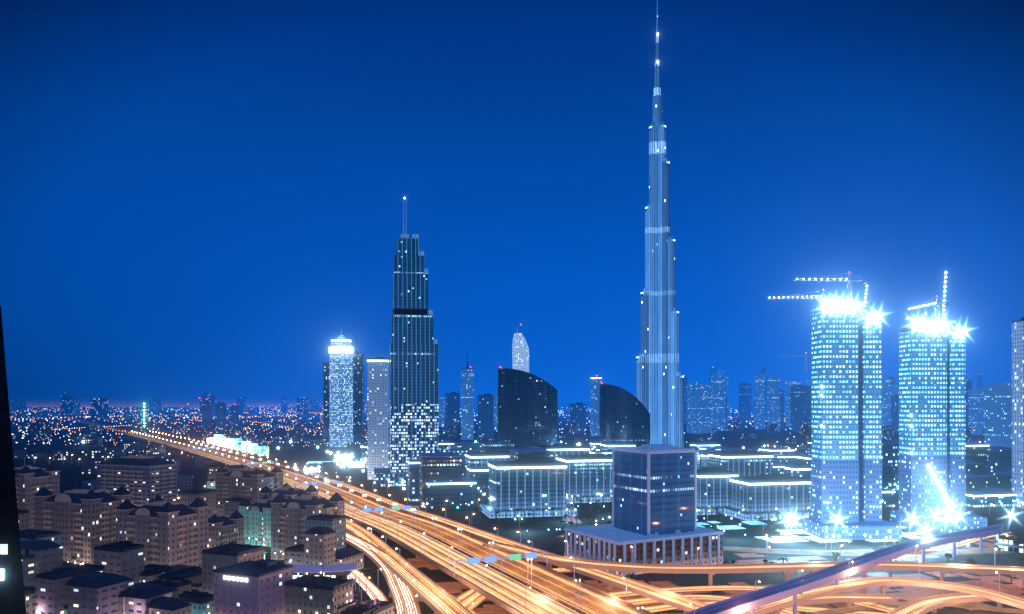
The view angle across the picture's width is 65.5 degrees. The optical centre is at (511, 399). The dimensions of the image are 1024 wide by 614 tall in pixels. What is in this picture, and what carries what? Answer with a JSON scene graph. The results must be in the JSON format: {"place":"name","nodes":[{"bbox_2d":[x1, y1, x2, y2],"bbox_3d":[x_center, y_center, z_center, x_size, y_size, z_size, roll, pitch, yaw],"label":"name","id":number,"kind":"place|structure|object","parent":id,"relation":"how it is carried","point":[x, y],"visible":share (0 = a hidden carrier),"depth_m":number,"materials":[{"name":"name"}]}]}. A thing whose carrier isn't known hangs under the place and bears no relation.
{"place":"outdoors","nodes":[
{"label":"outdoors","id":0,"kind":"place"},
{"bbox_2d":[211,448,369,491],"bbox_3d":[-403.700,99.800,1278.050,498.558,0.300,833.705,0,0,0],"label":"service road","id":1,"kind":"structure","parent":0,"point":[314,474],"depth_m":1189.41,"materials":[{"name":"grey asphalt"}]},
{"bbox_2d":[351,569,394,613],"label":"road","id":2,"kind":"structure","parent":0,"point":[374,591],"depth_m":424.40,"materials":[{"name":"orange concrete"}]},
{"bbox_2d":[445,392,459,434],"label":"tower","id":3,"kind":"structure","parent":0,"point":[452,408],"depth_m":2286.51,"materials":[{"name":"blue glass"}]},
{"bbox_2d":[446,591,477,613],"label":"road","id":4,"kind":"structure","parent":0,"point":[472,611],"depth_m":393.82,"materials":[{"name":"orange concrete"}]},
{"bbox_2d":[478,394,493,437],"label":"tower","id":5,"kind":"structure","parent":0,"point":[485,415],"depth_m":2035.00,"materials":[{"name":"blue glass"}]},
{"bbox_2d":[10,401,1023,613],"bbox_3d":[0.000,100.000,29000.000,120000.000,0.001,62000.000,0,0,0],"label":"ground","id":6,"kind":"structure","parent":0,"point":[539,534],"depth_m":1024.67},
{"bbox_2d":[0,306,25,613],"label":"edge tower","id":7,"kind":"structure","parent":6,"relation":"on","point":[12,597],"depth_m":150.00,"materials":[{"name":"black glass"}]},
{"bbox_2d":[0,569,3,580],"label":"lit window","id":8,"kind":"structure","parent":7,"relation":"attached to","point":[1,574],"depth_m":149.55,"materials":[{"name":"white glass"}]},
{"bbox_2d":[14,457,60,528],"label":"residential block","id":9,"kind":"structure","parent":6,"relation":"on","point":[30,481],"depth_m":547.47,"materials":[{"name":"stone"}]},
{"bbox_2d":[33,483,132,563],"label":"residential block","id":10,"kind":"structure","parent":6,"relation":"on","point":[81,520],"depth_m":470.90,"materials":[{"name":"stone"}]},
{"bbox_2d":[33,409,136,433],"bbox_3d":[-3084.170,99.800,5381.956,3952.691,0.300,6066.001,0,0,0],"label":"highway","id":11,"kind":"structure","parent":6,"relation":"on","point":[92,423],"depth_m":3209.70,"materials":[{"name":"asphalt"}]},
{"bbox_2d":[95,454,178,506],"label":"residential block","id":12,"kind":"structure","parent":6,"relation":"on","point":[139,477],"depth_m":637.17,"materials":[{"name":"grey"}]},
{"bbox_2d":[115,485,208,567],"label":"residential block","id":13,"kind":"structure","parent":6,"relation":"on","point":[163,531],"depth_m":430.23,"materials":[{"name":"stone"}]},
{"bbox_2d":[8,392,389,419],"bbox_3d":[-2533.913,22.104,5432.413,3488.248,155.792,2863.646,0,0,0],"label":"skyline","id":14,"kind":"structure","parent":6,"relation":"on","point":[69,405],"depth_m":5183.22},
{"bbox_2d":[18,464,394,613],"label":"apartment buildings","id":15,"kind":"structure","parent":6,"relation":"on","point":[116,577],"depth_m":368.03,"materials":[{"name":"stone"}]},
{"bbox_2d":[208,510,244,547],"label":"residential block","id":16,"kind":"structure","parent":6,"relation":"on","point":[230,528],"depth_m":514.56,"materials":[{"name":"stone"}]},
{"bbox_2d":[207,434,268,455],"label":"illuminated building","id":17,"kind":"structure","parent":6,"relation":"on","point":[221,440],"depth_m":1579.57,"materials":[{"name":"white"}]},
{"bbox_2d":[215,462,283,514],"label":"residential block","id":18,"kind":"structure","parent":6,"relation":"on","point":[242,480],"depth_m":651.86,"materials":[{"name":"stone"}]},
{"bbox_2d":[213,559,293,613],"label":"plain block","id":19,"kind":"structure","parent":6,"relation":"on","point":[261,591],"depth_m":343.84,"materials":[{"name":"purple concrete"}]},
{"bbox_2d":[223,576,247,581],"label":"illuminated sign","id":20,"kind":"object","parent":19,"relation":"attached to","point":[237,579],"visible":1,"depth_m":341.34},
{"bbox_2d":[237,495,291,546],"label":"residential block","id":21,"kind":"structure","parent":6,"relation":"on","point":[257,521],"depth_m":547.33,"materials":[{"name":"teal stone"}]},
{"bbox_2d":[259,481,318,499],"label":"residential block","id":22,"kind":"structure","parent":6,"relation":"on","point":[286,490],"depth_m":604.76,"materials":[{"name":"stone"}]},
{"bbox_2d":[270,490,345,560],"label":"residential block","id":23,"kind":"structure","parent":6,"relation":"on","point":[288,523],"depth_m":496.32,"materials":[{"name":"stone"}]},
{"bbox_2d":[290,562,357,585],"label":"building canopy","id":24,"kind":"object","parent":6,"relation":"on","point":[335,570],"depth_m":429.62,"materials":[{"name":"grey"}]},
{"bbox_2d":[323,361,328,445],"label":"skyscraper","id":25,"kind":"structure","parent":6,"relation":"on","point":[325,403],"depth_m":1733.95,"materials":[{"name":"blue glass"}]},
{"bbox_2d":[303,453,364,472],"bbox_3d":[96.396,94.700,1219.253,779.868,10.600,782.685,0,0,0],"label":"illuminated buildings","id":26,"kind":"structure","parent":6,"relation":"on","point":[354,464],"depth_m":1176.37,"materials":[{"name":"grey"}]},
{"bbox_2d":[329,328,353,446],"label":"skyscraper","id":27,"kind":"structure","parent":6,"relation":"on","point":[341,350],"depth_m":1681.35,"materials":[{"name":"blue glass"}]},
{"bbox_2d":[353,338,363,443],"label":"skyscraper","id":28,"kind":"structure","parent":6,"relation":"on","point":[358,397],"depth_m":1785.64,"materials":[{"name":"blue glass"}]},
{"bbox_2d":[364,567,378,572],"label":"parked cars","id":29,"kind":"object","parent":6,"relation":"on","point":[367,568],"visible":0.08,"depth_m":464.03,"materials":[{"name":"black paint"}]},
{"bbox_2d":[367,357,388,479],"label":"white tower","id":30,"kind":"structure","parent":6,"relation":"on","point":[377,412],"depth_m":998.06,"materials":[{"name":"grey"}]},
{"bbox_2d":[346,531,420,613],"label":"highway ramp","id":31,"kind":"structure","parent":6,"relation":"on","point":[402,593],"depth_m":423.82,"materials":[{"name":"orange asphalt"}]},
{"bbox_2d":[122,433,653,613],"bbox_3d":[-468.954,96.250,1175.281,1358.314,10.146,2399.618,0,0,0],"label":"highway","id":32,"kind":"structure","parent":6,"relation":"on","point":[550,591],"depth_m":453.80,"materials":[{"name":"orange asphalt"}]},
{"bbox_2d":[190,447,547,576],"bbox_3d":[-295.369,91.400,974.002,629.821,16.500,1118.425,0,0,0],"label":"highway sign gantries","id":33,"kind":"object","parent":32,"relation":"on","point":[476,560],"visible":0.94,"depth_m":435.44,"materials":[{"name":"silver metal"}]},
{"bbox_2d":[374,198,438,486],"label":"skyscraper","id":34,"kind":"structure","parent":6,"relation":"on","point":[414,389],"depth_m":932.87,"materials":[{"name":"blue glass"}]},
{"bbox_2d":[346,518,472,613],"bbox_3d":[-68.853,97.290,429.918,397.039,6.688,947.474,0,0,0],"label":"highway","id":35,"kind":"structure","parent":6,"relation":"on","point":[435,597],"depth_m":422.85,"materials":[{"name":"asphalt"}]},
{"bbox_2d":[461,354,473,439],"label":"tower","id":36,"kind":"structure","parent":6,"relation":"on","point":[467,402],"depth_m":1986.42,"materials":[{"name":"blue glass"}]},
{"bbox_2d":[465,450,508,466],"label":"office","id":37,"kind":"structure","parent":6,"relation":"on","point":[477,459],"depth_m":862.56,"materials":[{"name":"white glass"}]},
{"bbox_2d":[12,410,983,491],"bbox_3d":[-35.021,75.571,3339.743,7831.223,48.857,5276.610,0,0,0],"label":"buildings","id":38,"kind":"structure","parent":6,"relation":"on","point":[94,450],"depth_m":1913.67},
{"bbox_2d":[460,568,572,610],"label":"ramp","id":39,"kind":"structure","parent":6,"relation":"on","point":[475,598],"depth_m":394.95,"materials":[{"name":"orange"}]},
{"bbox_2d":[324,479,709,613],"bbox_3d":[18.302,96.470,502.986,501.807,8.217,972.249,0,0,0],"label":"highway","id":40,"kind":"structure","parent":6,"relation":"on","point":[672,599],"depth_m":427.82,"materials":[{"name":"orange asphalt"}]},
{"bbox_2d":[512,327,528,372],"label":"skyscraper","id":41,"kind":"structure","parent":6,"relation":"on","point":[520,354],"depth_m":1788.35,"materials":[{"name":"blue glass"}]},
{"bbox_2d":[488,458,566,509],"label":"office","id":42,"kind":"structure","parent":6,"relation":"on","point":[533,483],"depth_m":687.27,"materials":[{"name":"blue glass"}]},
{"bbox_2d":[498,368,557,447],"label":"sail tower","id":43,"kind":"structure","parent":6,"relation":"on","point":[527,409],"depth_m":1154.39,"materials":[{"name":"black glass"}]},
{"bbox_2d":[34,402,1021,613],"bbox_3d":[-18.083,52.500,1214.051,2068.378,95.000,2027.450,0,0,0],"label":"lamp posts","id":44,"kind":"object","parent":6,"relation":"on","point":[520,535],"visible":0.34,"depth_m":484.82,"materials":[{"name":"silver metal"}]},
{"bbox_2d":[480,504,576,517],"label":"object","id":45,"kind":"object","parent":6,"relation":"on","point":[488,510],"visible":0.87,"depth_m":680.43,"materials":[{"name":"blue glass"}]},
{"bbox_2d":[69,439,1023,610],"bbox_3d":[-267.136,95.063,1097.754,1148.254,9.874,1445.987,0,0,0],"label":"palm trees","id":46,"kind":"object","parent":6,"relation":"on","point":[604,519],"visible":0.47,"depth_m":624.51,"materials":[{"name":"green plant"}]},
{"bbox_2d":[532,442,589,459],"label":"office","id":47,"kind":"structure","parent":6,"relation":"on","point":[566,449],"depth_m":914.66,"materials":[{"name":"white glass"}]},
{"bbox_2d":[565,515,578,523],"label":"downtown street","id":48,"kind":"structure","parent":6,"relation":"on","point":[569,518],"depth_m":663.22,"materials":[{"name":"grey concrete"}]},
{"bbox_2d":[569,403,585,431],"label":"tower","id":49,"kind":"structure","parent":6,"relation":"on","point":[577,412],"depth_m":2485.00,"materials":[{"name":"blue glass"}]},
{"bbox_2d":[556,453,611,496],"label":"office","id":50,"kind":"structure","parent":6,"relation":"on","point":[589,474],"depth_m":782.14,"materials":[{"name":"blue glass"}]},
{"bbox_2d":[567,495,611,502],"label":"office podium","id":51,"kind":"object","parent":6,"relation":"on","point":[589,499],"visible":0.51,"depth_m":774.62,"materials":[{"name":"blue glass"}]},
{"bbox_2d":[202,368,982,431],"bbox_3d":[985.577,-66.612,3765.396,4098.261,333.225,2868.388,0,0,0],"label":"distant buildings","id":52,"kind":"structure","parent":6,"relation":"on","point":[800,402],"depth_m":2740.63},
{"bbox_2d":[590,376,601,435],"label":"tower","id":53,"kind":"structure","parent":6,"relation":"on","point":[596,381],"depth_m":2188.34,"materials":[{"name":"blue glass"}]},
{"bbox_2d":[308,461,927,542],"bbox_3d":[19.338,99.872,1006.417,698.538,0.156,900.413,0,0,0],"label":"downtown plazas","id":54,"kind":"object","parent":6,"relation":"on","point":[775,539],"visible":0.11,"depth_m":590.41,"materials":[{"name":"grey"}]},
{"bbox_2d":[245,539,1023,613],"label":"lit ground patches","id":55,"kind":"object","parent":6,"relation":"on","point":[909,593],"visible":0.25,"depth_m":428.06,"materials":[{"name":"brown"}]},
{"bbox_2d":[434,589,473,613],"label":"road","id":56,"kind":"structure","parent":55,"relation":"on","point":[463,595],"depth_m":404.88,"materials":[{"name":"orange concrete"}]},
{"bbox_2d":[607,585,895,612],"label":"ramp","id":57,"kind":"structure","parent":55,"relation":"on","point":[626,593],"depth_m":416.19,"materials":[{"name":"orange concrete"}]},
{"bbox_2d":[563,444,723,575],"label":"office building","id":58,"kind":"structure","parent":6,"relation":"on","point":[654,503],"depth_m":482.72,"materials":[{"name":"blue glass"}]},
{"bbox_2d":[636,0,691,448],"bbox_3d":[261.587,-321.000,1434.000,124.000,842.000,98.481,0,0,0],"label":"skyscraper","id":59,"kind":"structure","parent":6,"relation":"on","point":[659,387],"depth_m":1420.39,"materials":[{"name":"blue glass"}]},
{"bbox_2d":[362,440,1015,509],"bbox_3d":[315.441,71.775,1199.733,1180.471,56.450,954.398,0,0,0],"label":"low-rise buildings","id":60,"kind":"structure","parent":6,"relation":"on","point":[440,477],"depth_m":790.49,"materials":[{"name":"blue glass"}]},
{"bbox_2d":[697,506,730,514],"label":"office podium","id":61,"kind":"object","parent":6,"relation":"on","point":[703,510],"visible":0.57,"depth_m":693.15,"materials":[{"name":"blue glass"}]},
{"bbox_2d":[697,467,737,506],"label":"office","id":62,"kind":"structure","parent":6,"relation":"on","point":[713,486],"depth_m":702.10,"materials":[{"name":"blue glass"}]},
{"bbox_2d":[643,601,800,613],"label":"road","id":63,"kind":"structure","parent":6,"relation":"on","point":[659,608],"depth_m":379.67,"materials":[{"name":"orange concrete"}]},
{"bbox_2d":[439,363,1011,447],"bbox_3d":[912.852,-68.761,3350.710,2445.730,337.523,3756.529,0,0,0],"label":"distant buildings","id":64,"kind":"structure","parent":6,"relation":"on","point":[990,410],"depth_m":2386.82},
{"bbox_2d":[708,450,772,475],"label":"office","id":65,"kind":"structure","parent":6,"relation":"on","point":[748,463],"depth_m":884.19,"materials":[{"name":"blue glass"}]},
{"bbox_2d":[473,507,1016,583],"bbox_3d":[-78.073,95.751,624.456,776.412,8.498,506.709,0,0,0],"label":"broadleaf trees","id":66,"kind":"object","parent":6,"relation":"on","point":[714,526],"visible":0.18,"depth_m":488.43,"materials":[{"name":"green plant"}]},
{"bbox_2d":[482,542,1023,587],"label":"flyover","id":67,"kind":"object","parent":6,"relation":"on","point":[711,570],"visible":0.8,"depth_m":432.25,"materials":[{"name":"orange"}]},
{"bbox_2d":[624,594,885,613],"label":"ramp","id":68,"kind":"structure","parent":6,"relation":"on","point":[645,601],"depth_m":383.79,"materials":[{"name":"orange"}]},
{"bbox_2d":[724,507,810,520],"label":"office podium","id":69,"kind":"object","parent":6,"relation":"on","point":[747,516],"visible":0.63,"depth_m":667.67,"materials":[{"name":"white glass"}]},
{"bbox_2d":[730,474,810,512],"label":"office","id":70,"kind":"structure","parent":69,"relation":"on","point":[770,492],"depth_m":675.18,"materials":[{"name":"blue glass"}]},
{"bbox_2d":[740,594,897,613],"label":"loop","id":71,"kind":"object","parent":6,"relation":"on","point":[849,599],"visible":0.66,"depth_m":379.70,"materials":[{"name":"orange concrete"}]},
{"bbox_2d":[685,523,1008,613],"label":"metro viaduct","id":72,"kind":"object","parent":6,"relation":"on","point":[753,600],"visible":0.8,"depth_m":396.70,"materials":[{"name":"purple"}]},
{"bbox_2d":[803,305,901,539],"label":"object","id":73,"kind":"structure","parent":6,"relation":"on","point":[846,459],"depth_m":585.00,"materials":[{"name":"blue glass"}]},
{"bbox_2d":[788,302,927,531],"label":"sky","id":74,"kind":"structure","parent":73,"relation":"attached to","point":[870,316],"depth_m":584.01,"materials":[{"name":"white"}]},
{"bbox_2d":[744,577,1023,613],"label":"elevated road","id":75,"kind":"structure","parent":6,"relation":"on","point":[884,582],"depth_m":390.43,"materials":[{"name":"orange"}]},
{"bbox_2d":[809,601,1023,613],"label":"ramp","id":76,"kind":"structure","parent":6,"relation":"on","point":[846,609],"depth_m":379.67,"materials":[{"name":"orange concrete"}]},
{"bbox_2d":[890,325,986,530],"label":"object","id":77,"kind":"structure","parent":6,"relation":"on","point":[932,380],"depth_m":626.00,"materials":[{"name":"blue glass"}]},
{"bbox_2d":[767,273,948,372],"bbox_3d":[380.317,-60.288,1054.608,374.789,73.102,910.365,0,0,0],"label":"construction cranes","id":78,"kind":"object","parent":77,"relation":"on","point":[850,281],"visible":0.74,"depth_m":607.50,"materials":[{"name":"silver metal"}]},
{"bbox_2d":[927,464,952,507],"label":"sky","id":79,"kind":"structure","parent":77,"relation":"on","point":[939,485],"depth_m":613.30,"materials":[{"name":"white"}]},
{"bbox_2d":[941,270,945,324],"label":"crane boom","id":80,"kind":"object","parent":77,"relation":"attached to","point":[943,297],"visible":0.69,"depth_m":639.85,"materials":[{"name":"silver metal"}]},
{"bbox_2d":[910,322,1012,522],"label":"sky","id":81,"kind":"structure","parent":77,"relation":"attached to","point":[963,331],"depth_m":624.79,"materials":[{"name":"white"}]},
{"bbox_2d":[886,593,1023,613],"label":"loop","id":82,"kind":"object","parent":6,"relation":"on","point":[933,604],"visible":0.68,"depth_m":373.24,"materials":[{"name":"orange"}]},
{"bbox_2d":[995,514,1023,554],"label":"metro station","id":83,"kind":"object","parent":6,"relation":"on","point":[1012,541],"visible":0.97,"depth_m":520.07,"materials":[{"name":"grey"}]},
{"bbox_2d":[1011,317,1023,508],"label":"high-rise building","id":84,"kind":"structure","parent":6,"relation":"on","point":[1018,407],"depth_m":738.01,"materials":[{"name":"blue"}]},
{"bbox_2d":[10,272,1023,607],"bbox_3d":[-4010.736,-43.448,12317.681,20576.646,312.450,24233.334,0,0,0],"label":"city lamp heads","id":85,"kind":"object","parent":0,"point":[364,436],"visible":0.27,"depth_m":2046.95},
{"bbox_2d":[599,384,650,446],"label":"sail tower","id":86,"kind":"structure","parent":0,"point":[624,415],"depth_m":1325.46,"materials":[{"name":"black glass"}]},
{"bbox_2d":[557,534,1006,554],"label":"street","id":87,"kind":"structure","parent":0,"point":[974,551],"depth_m":523.35,"materials":[{"name":"asphalt"}]},
{"bbox_2d":[555,537,1008,555],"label":"street pavement","id":88,"kind":"structure","parent":0,"point":[831,554],"depth_m":517.37,"materials":[{"name":"grey"}]},
{"bbox_2d":[725,546,994,550],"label":"street pavement","id":89,"kind":"structure","parent":0,"point":[826,550],"depth_m":531.19,"materials":[{"name":"grey asphalt"}]},
{"bbox_2d":[892,532,1010,560],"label":"road","id":90,"kind":"structure","parent":0,"point":[958,544],"depth_m":539.70,"materials":[{"name":"asphalt"}]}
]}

